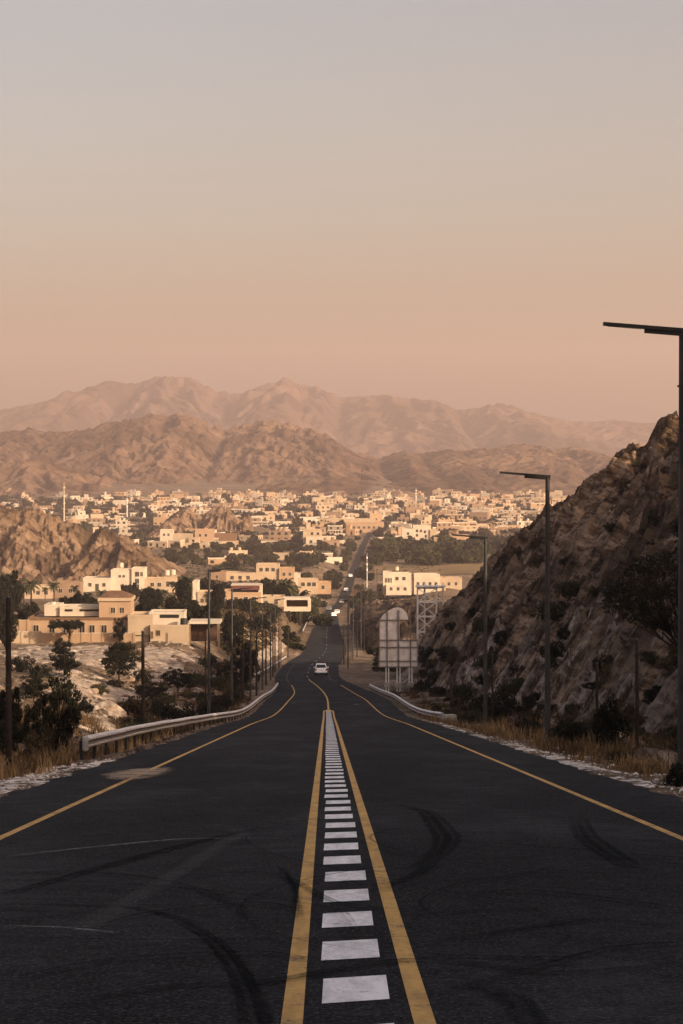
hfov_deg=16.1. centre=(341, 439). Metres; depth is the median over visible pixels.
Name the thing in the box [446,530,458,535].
house
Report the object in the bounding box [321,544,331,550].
scrub tree
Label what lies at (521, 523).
house
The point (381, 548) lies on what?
orchard tree
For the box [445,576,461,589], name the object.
house
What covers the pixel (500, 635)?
shrub
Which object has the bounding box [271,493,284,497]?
house
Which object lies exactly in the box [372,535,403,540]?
house
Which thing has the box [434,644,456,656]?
shrub
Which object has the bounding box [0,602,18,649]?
broadleaf tree
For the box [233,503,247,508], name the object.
house
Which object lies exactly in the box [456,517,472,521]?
house
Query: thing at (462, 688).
shrub
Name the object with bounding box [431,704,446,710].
shrub
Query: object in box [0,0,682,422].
sky
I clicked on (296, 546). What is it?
scrub tree
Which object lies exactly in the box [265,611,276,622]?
broadleaf tree
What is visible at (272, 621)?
utility pole
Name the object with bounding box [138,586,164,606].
broadleaf tree
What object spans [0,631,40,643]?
garden wall
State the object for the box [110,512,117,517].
broadleaf tree
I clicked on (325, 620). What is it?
broadleaf tree
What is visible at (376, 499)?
house
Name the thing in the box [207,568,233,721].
street lamp
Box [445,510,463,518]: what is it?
house
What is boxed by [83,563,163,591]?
house
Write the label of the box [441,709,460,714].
shrub
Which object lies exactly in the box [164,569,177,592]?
house
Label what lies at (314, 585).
house
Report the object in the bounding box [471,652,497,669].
shrub
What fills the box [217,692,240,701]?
shrub
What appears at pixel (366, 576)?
roadside tree
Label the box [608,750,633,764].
shrub
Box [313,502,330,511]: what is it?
house
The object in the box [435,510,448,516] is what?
house
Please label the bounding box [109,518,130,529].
house
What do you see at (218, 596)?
broadleaf tree
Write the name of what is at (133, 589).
broadleaf tree
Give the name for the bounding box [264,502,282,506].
house
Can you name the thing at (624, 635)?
boulder
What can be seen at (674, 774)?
shrub
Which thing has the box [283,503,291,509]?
broadleaf tree
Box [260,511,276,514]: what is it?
house
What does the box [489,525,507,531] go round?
house
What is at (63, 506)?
mast
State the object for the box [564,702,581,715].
shrub
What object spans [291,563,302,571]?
scrub tree
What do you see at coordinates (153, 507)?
house
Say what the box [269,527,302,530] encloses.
house
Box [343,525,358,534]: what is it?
house
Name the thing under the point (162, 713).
shrub
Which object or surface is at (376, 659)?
scrub
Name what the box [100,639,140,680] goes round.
thorn tree
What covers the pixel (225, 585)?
broadleaf tree
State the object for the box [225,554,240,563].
scrub tree
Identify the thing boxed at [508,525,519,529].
house
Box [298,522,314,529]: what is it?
house
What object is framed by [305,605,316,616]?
broadleaf tree
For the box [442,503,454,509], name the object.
house
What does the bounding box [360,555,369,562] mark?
roadside tree
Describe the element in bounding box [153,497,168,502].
house
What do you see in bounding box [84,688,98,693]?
boulder
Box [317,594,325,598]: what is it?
roadside tree
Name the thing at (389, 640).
billboard
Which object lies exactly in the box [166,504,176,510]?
broadleaf tree
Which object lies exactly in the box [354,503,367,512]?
house
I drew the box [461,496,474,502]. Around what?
house
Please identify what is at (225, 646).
scrub
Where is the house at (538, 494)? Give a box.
[531,492,544,499]
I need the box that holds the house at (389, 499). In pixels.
[384,496,392,503]
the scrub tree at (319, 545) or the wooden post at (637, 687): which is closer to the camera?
the wooden post at (637, 687)
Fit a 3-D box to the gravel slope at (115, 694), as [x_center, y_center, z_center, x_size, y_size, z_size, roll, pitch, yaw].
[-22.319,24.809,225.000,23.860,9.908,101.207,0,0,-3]
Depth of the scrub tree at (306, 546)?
1297.49 m
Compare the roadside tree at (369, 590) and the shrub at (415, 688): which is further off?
the roadside tree at (369, 590)
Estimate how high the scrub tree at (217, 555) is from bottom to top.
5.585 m
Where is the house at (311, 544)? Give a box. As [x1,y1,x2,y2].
[291,544,320,550]
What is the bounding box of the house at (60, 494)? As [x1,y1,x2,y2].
[51,492,66,496]
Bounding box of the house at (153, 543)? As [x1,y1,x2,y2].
[147,539,184,547]
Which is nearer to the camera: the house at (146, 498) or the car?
the car
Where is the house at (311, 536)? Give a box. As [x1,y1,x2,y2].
[303,529,344,545]
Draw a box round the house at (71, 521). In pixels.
[68,519,76,523]
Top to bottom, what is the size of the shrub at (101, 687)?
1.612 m
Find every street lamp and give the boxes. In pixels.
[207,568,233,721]
[231,587,250,703]
[249,597,266,697]
[262,605,275,689]
[270,613,278,679]
[274,599,280,671]
[280,611,288,662]
[342,600,348,668]
[346,596,353,660]
[452,534,487,727]
[500,471,550,740]
[603,322,682,777]
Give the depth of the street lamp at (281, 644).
424.98 m
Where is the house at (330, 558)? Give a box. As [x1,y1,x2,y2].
[310,552,341,563]
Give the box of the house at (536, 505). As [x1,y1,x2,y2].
[526,502,551,509]
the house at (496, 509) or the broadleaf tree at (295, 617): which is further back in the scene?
the house at (496, 509)
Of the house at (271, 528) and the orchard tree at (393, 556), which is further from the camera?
the house at (271, 528)
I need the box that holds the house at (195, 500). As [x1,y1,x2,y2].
[191,496,199,501]
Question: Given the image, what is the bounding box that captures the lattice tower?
[415,583,445,638]
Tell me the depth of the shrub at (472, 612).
280.05 m
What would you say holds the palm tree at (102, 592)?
on the ground at (359, 672)
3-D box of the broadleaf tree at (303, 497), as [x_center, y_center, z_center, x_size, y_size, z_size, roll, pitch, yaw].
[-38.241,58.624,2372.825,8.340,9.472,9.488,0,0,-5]
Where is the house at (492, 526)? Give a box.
[489,524,499,533]
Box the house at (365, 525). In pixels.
[320,518,383,532]
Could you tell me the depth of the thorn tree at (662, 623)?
113.91 m
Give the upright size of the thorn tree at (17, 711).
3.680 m
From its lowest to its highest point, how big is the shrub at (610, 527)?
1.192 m
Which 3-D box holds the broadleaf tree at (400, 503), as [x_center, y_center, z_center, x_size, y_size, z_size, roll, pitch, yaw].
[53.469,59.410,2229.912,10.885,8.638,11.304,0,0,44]
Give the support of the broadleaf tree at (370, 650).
on the ground at (359, 672)
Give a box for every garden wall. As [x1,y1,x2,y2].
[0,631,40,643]
[14,619,28,630]
[40,632,134,643]
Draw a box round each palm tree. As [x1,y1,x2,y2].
[21,578,41,603]
[22,584,30,604]
[48,581,61,601]
[70,585,78,593]
[95,589,107,597]
[160,589,168,597]
[168,581,177,596]
[175,575,195,589]
[274,578,296,614]
[288,585,300,622]
[296,590,313,624]
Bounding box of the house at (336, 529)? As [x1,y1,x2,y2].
[327,525,344,535]
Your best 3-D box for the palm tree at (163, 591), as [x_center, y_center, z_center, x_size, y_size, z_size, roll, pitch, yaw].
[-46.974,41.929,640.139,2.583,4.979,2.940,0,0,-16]
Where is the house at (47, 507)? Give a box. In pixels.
[37,505,53,508]
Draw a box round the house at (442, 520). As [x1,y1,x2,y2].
[431,518,449,524]
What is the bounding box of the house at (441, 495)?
[435,493,449,497]
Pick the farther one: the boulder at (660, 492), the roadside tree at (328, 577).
the roadside tree at (328, 577)
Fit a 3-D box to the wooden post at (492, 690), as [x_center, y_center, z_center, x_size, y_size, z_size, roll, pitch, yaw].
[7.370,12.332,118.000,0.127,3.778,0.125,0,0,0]
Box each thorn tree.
[0,679,37,753]
[19,675,49,700]
[29,666,82,752]
[47,618,84,640]
[48,643,82,674]
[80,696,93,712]
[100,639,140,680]
[112,618,126,640]
[131,681,166,700]
[157,666,196,689]
[215,663,240,682]
[230,637,263,683]
[596,544,677,655]
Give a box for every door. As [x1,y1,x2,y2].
[191,624,197,640]
[198,624,206,640]
[210,624,216,640]
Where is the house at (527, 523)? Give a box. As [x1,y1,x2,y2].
[523,521,530,527]
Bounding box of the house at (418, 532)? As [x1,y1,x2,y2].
[402,525,436,539]
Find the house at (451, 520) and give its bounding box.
[435,517,454,521]
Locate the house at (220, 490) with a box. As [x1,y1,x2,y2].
[216,488,225,496]
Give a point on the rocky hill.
(589, 546)
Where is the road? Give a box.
[0,532,682,1023]
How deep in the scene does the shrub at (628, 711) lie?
102.48 m
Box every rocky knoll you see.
[0,505,188,584]
[50,540,181,581]
[147,506,253,537]
[350,598,441,654]
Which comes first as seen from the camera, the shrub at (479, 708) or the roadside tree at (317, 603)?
the shrub at (479, 708)
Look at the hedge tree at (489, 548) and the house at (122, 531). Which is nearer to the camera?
the hedge tree at (489, 548)
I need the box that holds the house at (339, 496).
[331,495,346,499]
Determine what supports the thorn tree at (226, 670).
on the ground at (359, 672)
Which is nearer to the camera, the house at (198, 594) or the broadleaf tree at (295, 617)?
the house at (198, 594)
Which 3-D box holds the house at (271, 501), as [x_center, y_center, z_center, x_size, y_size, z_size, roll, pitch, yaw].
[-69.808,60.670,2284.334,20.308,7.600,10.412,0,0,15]
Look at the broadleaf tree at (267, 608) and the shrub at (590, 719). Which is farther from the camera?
the broadleaf tree at (267, 608)
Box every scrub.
[0,492,564,546]
[3,499,524,559]
[117,643,233,738]
[158,556,440,671]
[215,579,294,652]
[372,598,429,671]
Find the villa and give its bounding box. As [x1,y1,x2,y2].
[28,590,134,632]
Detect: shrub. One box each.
[0,722,13,751]
[4,655,35,672]
[5,725,44,743]
[12,687,26,699]
[14,722,53,761]
[29,663,52,677]
[52,637,70,647]
[90,683,109,694]
[105,679,125,686]
[108,641,130,653]
[119,699,147,714]
[120,720,151,733]
[121,693,150,717]
[121,716,147,724]
[124,642,140,655]
[135,668,150,675]
[136,672,152,682]
[145,713,155,720]
[149,693,176,704]
[149,699,170,716]
[150,703,185,720]
[172,700,226,724]
[183,672,206,681]
[184,693,198,698]
[185,680,198,687]
[193,692,220,700]
[197,653,221,668]
[197,677,225,689]
[201,681,214,687]
[206,694,234,709]
[213,675,233,684]
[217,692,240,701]
[220,659,237,668]
[229,698,241,704]
[236,683,258,690]
[408,684,420,692]
[414,679,432,690]
[416,668,427,677]
[418,645,433,666]
[421,657,431,668]
[421,684,433,691]
[425,658,438,668]
[425,669,440,682]
[426,702,444,706]
[428,686,450,696]
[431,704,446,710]
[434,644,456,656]
[439,648,447,661]
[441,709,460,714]
[443,696,451,701]
[444,621,455,630]
[446,648,458,664]
[452,683,477,700]
[459,710,482,723]
[461,703,489,714]
[468,607,479,617]
[469,689,508,709]
[471,616,497,633]
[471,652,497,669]
[473,674,482,684]
[483,643,500,656]
[488,708,512,723]
[491,629,511,645]
[494,683,510,700]
[497,677,525,695]
[499,695,532,713]
[509,664,523,676]
[514,717,543,735]
[515,707,544,723]
[521,691,542,710]
[527,537,541,549]
[528,578,538,589]
[529,555,544,567]
[533,599,570,621]
[533,699,556,714]
[538,639,566,658]
[542,658,557,668]
[545,720,590,744]
[551,716,573,728]
[553,578,583,597]
[555,625,570,640]
[558,556,567,567]
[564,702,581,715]
[567,721,594,742]
[580,680,599,688]
[582,718,617,725]
[591,652,612,676]
[591,694,630,748]
[603,522,615,533]
[608,700,648,725]
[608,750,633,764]
[616,477,634,489]
[622,724,644,738]
[631,459,641,466]
[634,649,658,664]
[639,726,651,739]
[641,684,662,704]
[647,509,660,523]
[655,725,677,742]
[657,646,677,671]
[663,759,682,786]
[668,740,676,752]
[669,518,677,536]
[671,621,677,630]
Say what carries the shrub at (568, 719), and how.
on the ground at (359, 672)
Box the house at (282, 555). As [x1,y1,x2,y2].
[273,550,312,559]
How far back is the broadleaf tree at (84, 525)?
1608.05 m
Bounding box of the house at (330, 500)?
[326,498,336,502]
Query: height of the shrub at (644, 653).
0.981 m
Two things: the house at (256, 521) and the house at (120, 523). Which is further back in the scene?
the house at (256, 521)
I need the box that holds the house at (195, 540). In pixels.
[185,537,209,548]
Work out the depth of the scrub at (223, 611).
490.26 m
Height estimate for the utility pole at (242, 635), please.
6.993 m
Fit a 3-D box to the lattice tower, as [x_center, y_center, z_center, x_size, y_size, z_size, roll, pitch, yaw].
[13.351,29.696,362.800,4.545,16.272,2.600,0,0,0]
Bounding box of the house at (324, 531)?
[315,527,332,535]
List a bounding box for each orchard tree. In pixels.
[370,551,385,564]
[373,537,384,545]
[375,541,390,553]
[381,536,392,544]
[384,545,400,561]
[390,541,405,551]
[395,536,404,543]
[398,550,407,558]
[403,541,423,546]
[405,547,421,563]
[416,549,429,565]
[419,546,432,563]
[424,550,441,565]
[426,540,441,545]
[429,555,441,564]
[431,546,446,561]
[438,536,449,542]
[442,548,460,562]
[445,545,460,562]
[450,541,461,549]
[453,549,470,563]
[463,543,482,553]
[470,549,483,563]
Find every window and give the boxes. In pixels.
[33,625,38,630]
[79,625,84,632]
[89,625,94,632]
[101,625,106,632]
[110,607,115,613]
[119,607,124,613]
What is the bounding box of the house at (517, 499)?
[505,497,522,500]
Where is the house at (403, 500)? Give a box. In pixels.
[394,497,407,505]
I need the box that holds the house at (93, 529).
[91,527,98,532]
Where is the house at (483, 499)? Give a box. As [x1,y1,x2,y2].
[478,497,492,503]
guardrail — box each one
[80,683,277,759]
[255,656,286,676]
[369,684,443,718]
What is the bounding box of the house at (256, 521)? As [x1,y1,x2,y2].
[251,517,269,526]
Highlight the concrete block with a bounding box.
[441,714,457,721]
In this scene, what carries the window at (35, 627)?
in the villa
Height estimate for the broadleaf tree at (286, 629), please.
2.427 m
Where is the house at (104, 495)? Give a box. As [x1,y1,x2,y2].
[98,492,112,498]
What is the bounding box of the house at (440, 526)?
[432,522,460,530]
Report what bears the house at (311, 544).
on the ground at (359, 672)
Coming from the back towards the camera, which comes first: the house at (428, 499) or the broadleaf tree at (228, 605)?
the house at (428, 499)
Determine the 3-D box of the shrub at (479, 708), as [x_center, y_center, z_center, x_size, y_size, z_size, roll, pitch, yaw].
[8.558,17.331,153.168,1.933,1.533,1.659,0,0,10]
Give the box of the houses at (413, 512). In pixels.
[0,488,567,525]
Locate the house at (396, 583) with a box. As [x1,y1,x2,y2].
[382,566,411,594]
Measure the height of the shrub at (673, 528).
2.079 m
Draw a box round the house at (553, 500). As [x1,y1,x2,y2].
[550,498,563,503]
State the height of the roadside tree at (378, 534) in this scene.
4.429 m
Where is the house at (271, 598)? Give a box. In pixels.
[263,595,284,610]
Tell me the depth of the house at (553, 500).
2324.77 m
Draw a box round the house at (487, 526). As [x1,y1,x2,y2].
[480,525,495,534]
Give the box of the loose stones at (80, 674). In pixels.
[0,642,252,756]
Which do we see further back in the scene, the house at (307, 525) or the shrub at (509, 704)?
the house at (307, 525)
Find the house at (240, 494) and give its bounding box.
[234,492,243,498]
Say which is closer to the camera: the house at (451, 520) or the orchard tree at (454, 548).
the orchard tree at (454, 548)
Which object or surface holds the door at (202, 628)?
in the carport
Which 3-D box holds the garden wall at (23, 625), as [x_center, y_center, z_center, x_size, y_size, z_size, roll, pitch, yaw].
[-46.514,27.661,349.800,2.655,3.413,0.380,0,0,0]
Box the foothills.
[0,460,582,495]
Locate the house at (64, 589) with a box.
[25,581,83,598]
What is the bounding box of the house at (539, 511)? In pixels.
[525,510,541,514]
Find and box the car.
[313,663,328,674]
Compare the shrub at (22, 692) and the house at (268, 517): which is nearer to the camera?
the shrub at (22, 692)
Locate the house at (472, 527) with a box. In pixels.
[461,524,486,530]
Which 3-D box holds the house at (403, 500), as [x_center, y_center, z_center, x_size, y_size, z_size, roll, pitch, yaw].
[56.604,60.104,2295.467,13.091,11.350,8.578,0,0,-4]
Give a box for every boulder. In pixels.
[80,693,92,698]
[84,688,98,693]
[92,709,107,714]
[120,676,134,681]
[139,643,157,647]
[190,669,204,672]
[417,692,429,697]
[459,673,465,680]
[536,598,544,606]
[556,657,563,664]
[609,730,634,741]
[619,628,632,645]
[632,747,662,759]
[647,748,676,768]
[658,490,664,495]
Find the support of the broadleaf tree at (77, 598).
on the ground at (359, 672)
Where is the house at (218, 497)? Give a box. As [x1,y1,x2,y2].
[212,495,223,500]
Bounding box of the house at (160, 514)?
[153,513,172,519]
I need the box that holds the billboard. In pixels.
[379,607,417,691]
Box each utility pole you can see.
[235,632,250,700]
[251,626,262,695]
[260,624,271,684]
[268,618,277,675]
[278,618,282,667]
[287,640,288,656]
[340,625,344,663]
[353,621,360,656]
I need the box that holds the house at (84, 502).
[78,498,87,505]
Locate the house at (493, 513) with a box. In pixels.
[489,509,497,516]
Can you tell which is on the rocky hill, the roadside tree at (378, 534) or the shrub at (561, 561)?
the shrub at (561, 561)
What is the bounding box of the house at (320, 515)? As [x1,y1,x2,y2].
[309,512,328,520]
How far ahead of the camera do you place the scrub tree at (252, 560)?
1107.74 m
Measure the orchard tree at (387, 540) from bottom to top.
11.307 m
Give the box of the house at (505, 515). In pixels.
[496,512,513,520]
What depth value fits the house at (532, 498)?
2385.55 m
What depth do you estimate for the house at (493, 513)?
1957.99 m
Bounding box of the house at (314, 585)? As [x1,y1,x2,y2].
[298,578,330,593]
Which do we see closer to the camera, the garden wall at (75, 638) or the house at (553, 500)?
the garden wall at (75, 638)
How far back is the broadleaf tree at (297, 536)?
1441.80 m
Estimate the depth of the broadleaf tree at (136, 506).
2119.53 m
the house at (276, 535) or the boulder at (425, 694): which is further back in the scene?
the house at (276, 535)
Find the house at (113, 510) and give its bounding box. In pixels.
[104,507,117,514]
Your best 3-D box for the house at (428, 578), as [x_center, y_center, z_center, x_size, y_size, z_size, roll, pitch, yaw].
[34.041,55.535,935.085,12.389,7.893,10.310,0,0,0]
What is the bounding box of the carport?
[189,619,221,651]
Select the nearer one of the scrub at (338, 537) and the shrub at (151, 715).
the shrub at (151, 715)
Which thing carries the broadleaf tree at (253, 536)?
on the ground at (359, 672)
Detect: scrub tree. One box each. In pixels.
[164,547,176,554]
[164,553,176,562]
[170,541,180,547]
[177,553,189,563]
[181,546,190,551]
[184,549,194,558]
[189,542,199,549]
[190,555,204,565]
[203,547,210,552]
[203,552,211,558]
[210,541,217,548]
[211,552,223,557]
[214,543,224,551]
[222,561,240,569]
[224,544,236,549]
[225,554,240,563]
[235,567,246,570]
[236,553,243,559]
[239,542,250,547]
[243,544,256,549]
[243,555,254,564]
[246,546,258,554]
[249,557,260,566]
[254,559,263,568]
[257,544,269,552]
[263,555,278,562]
[272,547,283,552]
[275,541,287,550]
[284,552,297,561]
[288,556,307,568]
[289,541,304,550]
[290,553,306,559]
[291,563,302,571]
[300,572,312,577]
[301,544,314,550]
[304,559,313,567]
[306,546,314,552]
[308,554,320,564]
[315,541,329,549]
[319,553,326,562]
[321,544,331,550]
[331,550,337,556]
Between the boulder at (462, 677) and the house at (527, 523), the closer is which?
the boulder at (462, 677)
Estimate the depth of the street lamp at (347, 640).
394.97 m
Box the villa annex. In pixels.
[128,609,190,644]
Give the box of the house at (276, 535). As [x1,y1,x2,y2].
[261,528,290,540]
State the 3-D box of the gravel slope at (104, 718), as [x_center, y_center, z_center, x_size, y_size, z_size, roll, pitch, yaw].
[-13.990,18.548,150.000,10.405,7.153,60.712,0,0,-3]
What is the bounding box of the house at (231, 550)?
[222,547,247,555]
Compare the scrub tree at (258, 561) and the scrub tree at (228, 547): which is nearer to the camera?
the scrub tree at (258, 561)
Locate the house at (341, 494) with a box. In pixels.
[333,492,346,497]
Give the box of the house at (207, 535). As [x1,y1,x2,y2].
[195,529,238,546]
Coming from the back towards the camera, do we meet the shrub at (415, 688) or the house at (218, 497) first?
the house at (218, 497)
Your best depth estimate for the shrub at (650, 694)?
111.96 m
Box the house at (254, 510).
[242,508,260,512]
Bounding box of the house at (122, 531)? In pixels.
[115,528,135,535]
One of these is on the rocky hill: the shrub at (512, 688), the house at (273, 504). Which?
the shrub at (512, 688)
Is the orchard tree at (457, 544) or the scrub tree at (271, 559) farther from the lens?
the orchard tree at (457, 544)
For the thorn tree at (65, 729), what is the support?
on the ground at (359, 672)
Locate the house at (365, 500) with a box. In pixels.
[360,498,372,507]
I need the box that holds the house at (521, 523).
[512,519,532,527]
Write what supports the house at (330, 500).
on the ground at (359, 672)
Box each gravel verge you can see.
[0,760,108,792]
[442,725,657,787]
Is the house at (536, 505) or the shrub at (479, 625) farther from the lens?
the house at (536, 505)
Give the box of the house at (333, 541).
[317,537,339,546]
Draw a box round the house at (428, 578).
[413,573,445,594]
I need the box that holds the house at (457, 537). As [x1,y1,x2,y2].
[433,534,468,542]
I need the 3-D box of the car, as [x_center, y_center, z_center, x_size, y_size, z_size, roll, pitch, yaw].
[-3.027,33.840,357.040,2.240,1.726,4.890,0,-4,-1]
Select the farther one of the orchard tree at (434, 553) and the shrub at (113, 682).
the orchard tree at (434, 553)
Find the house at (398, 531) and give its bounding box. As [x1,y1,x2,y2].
[387,526,402,535]
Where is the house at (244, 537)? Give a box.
[238,535,262,541]
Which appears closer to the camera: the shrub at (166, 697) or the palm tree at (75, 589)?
the shrub at (166, 697)
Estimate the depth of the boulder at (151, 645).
338.38 m
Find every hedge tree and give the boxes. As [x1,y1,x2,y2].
[483,543,495,553]
[487,540,500,551]
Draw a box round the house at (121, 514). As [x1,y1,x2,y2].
[106,513,126,517]
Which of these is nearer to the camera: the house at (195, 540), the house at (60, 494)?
the house at (195, 540)
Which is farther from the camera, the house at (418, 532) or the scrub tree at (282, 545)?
the house at (418, 532)
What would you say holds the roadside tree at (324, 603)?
on the ground at (359, 672)
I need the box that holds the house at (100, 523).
[87,521,107,526]
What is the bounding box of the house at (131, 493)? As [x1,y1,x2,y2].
[126,489,139,496]
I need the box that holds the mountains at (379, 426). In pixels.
[0,376,655,457]
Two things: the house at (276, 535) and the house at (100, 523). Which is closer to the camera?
the house at (276, 535)
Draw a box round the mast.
[63,487,64,520]
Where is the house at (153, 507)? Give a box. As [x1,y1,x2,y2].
[148,505,156,510]
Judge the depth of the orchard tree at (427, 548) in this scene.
1225.12 m
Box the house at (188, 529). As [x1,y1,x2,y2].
[185,528,207,532]
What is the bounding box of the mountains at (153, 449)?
[0,413,613,495]
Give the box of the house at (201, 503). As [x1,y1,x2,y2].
[188,502,206,505]
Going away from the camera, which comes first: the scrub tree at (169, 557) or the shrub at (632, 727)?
the shrub at (632, 727)
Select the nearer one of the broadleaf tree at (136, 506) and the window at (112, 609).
the window at (112, 609)
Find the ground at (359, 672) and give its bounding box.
[0,478,682,800]
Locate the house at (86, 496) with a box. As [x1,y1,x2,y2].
[79,494,92,500]
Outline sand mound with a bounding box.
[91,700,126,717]
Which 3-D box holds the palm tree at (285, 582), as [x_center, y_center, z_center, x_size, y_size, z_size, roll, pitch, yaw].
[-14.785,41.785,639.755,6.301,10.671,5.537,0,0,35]
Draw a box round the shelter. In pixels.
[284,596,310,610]
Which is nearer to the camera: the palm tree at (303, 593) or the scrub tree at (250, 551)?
the palm tree at (303, 593)
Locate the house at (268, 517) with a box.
[254,514,274,520]
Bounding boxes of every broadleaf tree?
[0,570,23,611]
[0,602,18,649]
[1,494,8,500]
[5,502,13,507]
[15,601,41,619]
[22,499,29,506]
[38,496,45,501]
[45,497,52,503]
[54,506,61,510]
[55,498,65,504]
[59,596,68,603]
[68,590,91,603]
[78,521,90,530]
[84,507,92,513]
[86,500,94,506]
[90,597,98,603]
[107,502,113,506]
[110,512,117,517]
[120,508,128,514]
[120,582,140,600]
[130,531,144,541]
[132,503,139,509]
[134,600,159,610]
[135,512,143,516]
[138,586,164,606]
[139,507,151,514]
[164,596,191,617]
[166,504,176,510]
[175,576,192,602]
[183,530,194,536]
[187,599,202,620]
[195,601,221,641]
[200,577,216,589]
[211,498,219,504]
[211,583,225,610]
[221,581,230,588]
[221,611,245,646]
[222,493,230,497]
[223,601,238,608]
[234,598,251,610]
[239,530,252,534]
[244,606,258,613]
[246,539,256,544]
[246,616,266,633]
[248,534,258,540]
[248,600,261,608]
[255,511,265,515]
[258,613,269,619]
[259,602,269,611]
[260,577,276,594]
[264,505,273,510]
[265,583,288,595]
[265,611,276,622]
[272,606,279,612]
[275,514,283,519]
[281,625,290,633]
[282,633,292,638]
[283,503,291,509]
[285,640,294,647]
[288,523,299,532]
[289,631,296,636]
[291,533,301,542]
[291,611,302,622]
[292,516,302,524]
[292,637,300,642]
[293,643,306,650]
[294,513,305,516]
[296,507,306,511]
[298,495,306,502]
[301,613,311,623]
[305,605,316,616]
[311,510,319,515]
[313,615,322,624]
[316,612,332,625]
[322,522,333,530]
[336,519,346,528]
[355,509,364,517]
[366,647,376,653]
[392,511,405,519]
[393,500,404,507]
[439,528,454,535]
[477,528,492,536]
[523,514,531,519]
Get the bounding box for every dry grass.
[0,674,260,774]
[390,630,677,769]
[408,702,675,782]
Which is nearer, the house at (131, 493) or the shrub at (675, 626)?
the shrub at (675, 626)
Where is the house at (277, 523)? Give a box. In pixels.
[270,521,290,525]
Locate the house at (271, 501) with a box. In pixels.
[264,500,277,502]
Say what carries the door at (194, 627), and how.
in the carport
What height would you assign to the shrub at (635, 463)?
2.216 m
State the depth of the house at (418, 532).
1481.00 m
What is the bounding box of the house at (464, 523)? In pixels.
[452,521,475,524]
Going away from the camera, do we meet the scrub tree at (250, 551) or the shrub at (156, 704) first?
the shrub at (156, 704)
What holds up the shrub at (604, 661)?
on the rocky hill
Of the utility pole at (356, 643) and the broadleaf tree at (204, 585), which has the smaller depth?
the utility pole at (356, 643)
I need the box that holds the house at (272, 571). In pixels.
[211,563,300,585]
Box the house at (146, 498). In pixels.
[140,497,152,500]
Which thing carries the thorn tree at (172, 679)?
on the ground at (359, 672)
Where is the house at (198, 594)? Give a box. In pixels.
[192,579,230,605]
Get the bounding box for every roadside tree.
[311,596,322,607]
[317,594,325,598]
[320,600,327,606]
[322,572,335,580]
[325,592,331,598]
[330,580,341,589]
[333,574,343,581]
[339,554,349,562]
[339,563,347,570]
[341,548,350,555]
[344,539,353,545]
[348,597,359,608]
[354,568,368,577]
[354,583,364,590]
[356,591,375,600]
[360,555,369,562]
[361,573,373,580]
[363,563,372,570]
[363,588,374,596]
[365,549,374,553]
[376,532,383,536]
[387,516,392,521]
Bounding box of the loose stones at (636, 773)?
[418,718,682,794]
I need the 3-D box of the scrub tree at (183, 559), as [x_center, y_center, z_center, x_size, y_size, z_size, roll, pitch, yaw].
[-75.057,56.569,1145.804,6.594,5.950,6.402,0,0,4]
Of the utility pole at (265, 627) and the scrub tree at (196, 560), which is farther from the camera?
the scrub tree at (196, 560)
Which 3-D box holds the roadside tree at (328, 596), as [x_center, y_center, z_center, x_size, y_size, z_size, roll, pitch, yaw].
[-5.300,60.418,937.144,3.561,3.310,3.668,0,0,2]
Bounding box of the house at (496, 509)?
[483,507,503,511]
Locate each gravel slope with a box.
[0,641,214,685]
[47,669,201,709]
[79,713,146,732]
[234,627,286,668]
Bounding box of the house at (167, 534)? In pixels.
[160,529,192,541]
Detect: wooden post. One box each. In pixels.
[5,596,11,768]
[141,631,144,723]
[205,639,205,702]
[491,654,493,726]
[595,662,598,743]
[635,638,638,747]
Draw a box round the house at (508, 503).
[503,500,515,506]
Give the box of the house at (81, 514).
[77,511,88,518]
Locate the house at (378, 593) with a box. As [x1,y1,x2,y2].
[352,583,383,598]
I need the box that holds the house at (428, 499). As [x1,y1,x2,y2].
[425,496,440,503]
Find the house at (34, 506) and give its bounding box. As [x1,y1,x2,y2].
[28,503,43,509]
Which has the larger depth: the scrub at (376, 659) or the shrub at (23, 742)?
the scrub at (376, 659)
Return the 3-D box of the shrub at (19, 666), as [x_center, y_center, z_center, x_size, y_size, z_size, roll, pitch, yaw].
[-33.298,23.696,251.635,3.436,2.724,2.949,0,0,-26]
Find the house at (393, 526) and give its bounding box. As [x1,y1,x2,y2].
[384,524,410,533]
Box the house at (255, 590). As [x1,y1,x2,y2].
[231,583,262,602]
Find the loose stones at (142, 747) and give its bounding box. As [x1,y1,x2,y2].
[57,705,259,769]
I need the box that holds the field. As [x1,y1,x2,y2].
[374,564,482,574]
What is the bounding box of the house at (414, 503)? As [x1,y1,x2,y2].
[402,500,421,511]
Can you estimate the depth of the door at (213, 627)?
354.62 m
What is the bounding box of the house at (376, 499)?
[369,498,383,500]
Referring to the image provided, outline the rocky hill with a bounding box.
[393,410,678,734]
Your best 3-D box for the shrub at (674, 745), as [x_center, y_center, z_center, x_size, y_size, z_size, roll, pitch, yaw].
[9.286,8.278,63.566,1.362,1.258,1.586,0,0,30]
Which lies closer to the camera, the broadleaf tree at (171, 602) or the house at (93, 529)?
the broadleaf tree at (171, 602)
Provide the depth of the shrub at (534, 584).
231.05 m
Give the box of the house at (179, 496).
[170,494,186,498]
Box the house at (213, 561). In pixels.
[208,555,232,564]
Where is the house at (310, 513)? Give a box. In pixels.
[294,511,312,516]
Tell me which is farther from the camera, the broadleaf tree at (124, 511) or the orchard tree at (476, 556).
the broadleaf tree at (124, 511)
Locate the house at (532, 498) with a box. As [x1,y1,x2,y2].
[523,497,538,501]

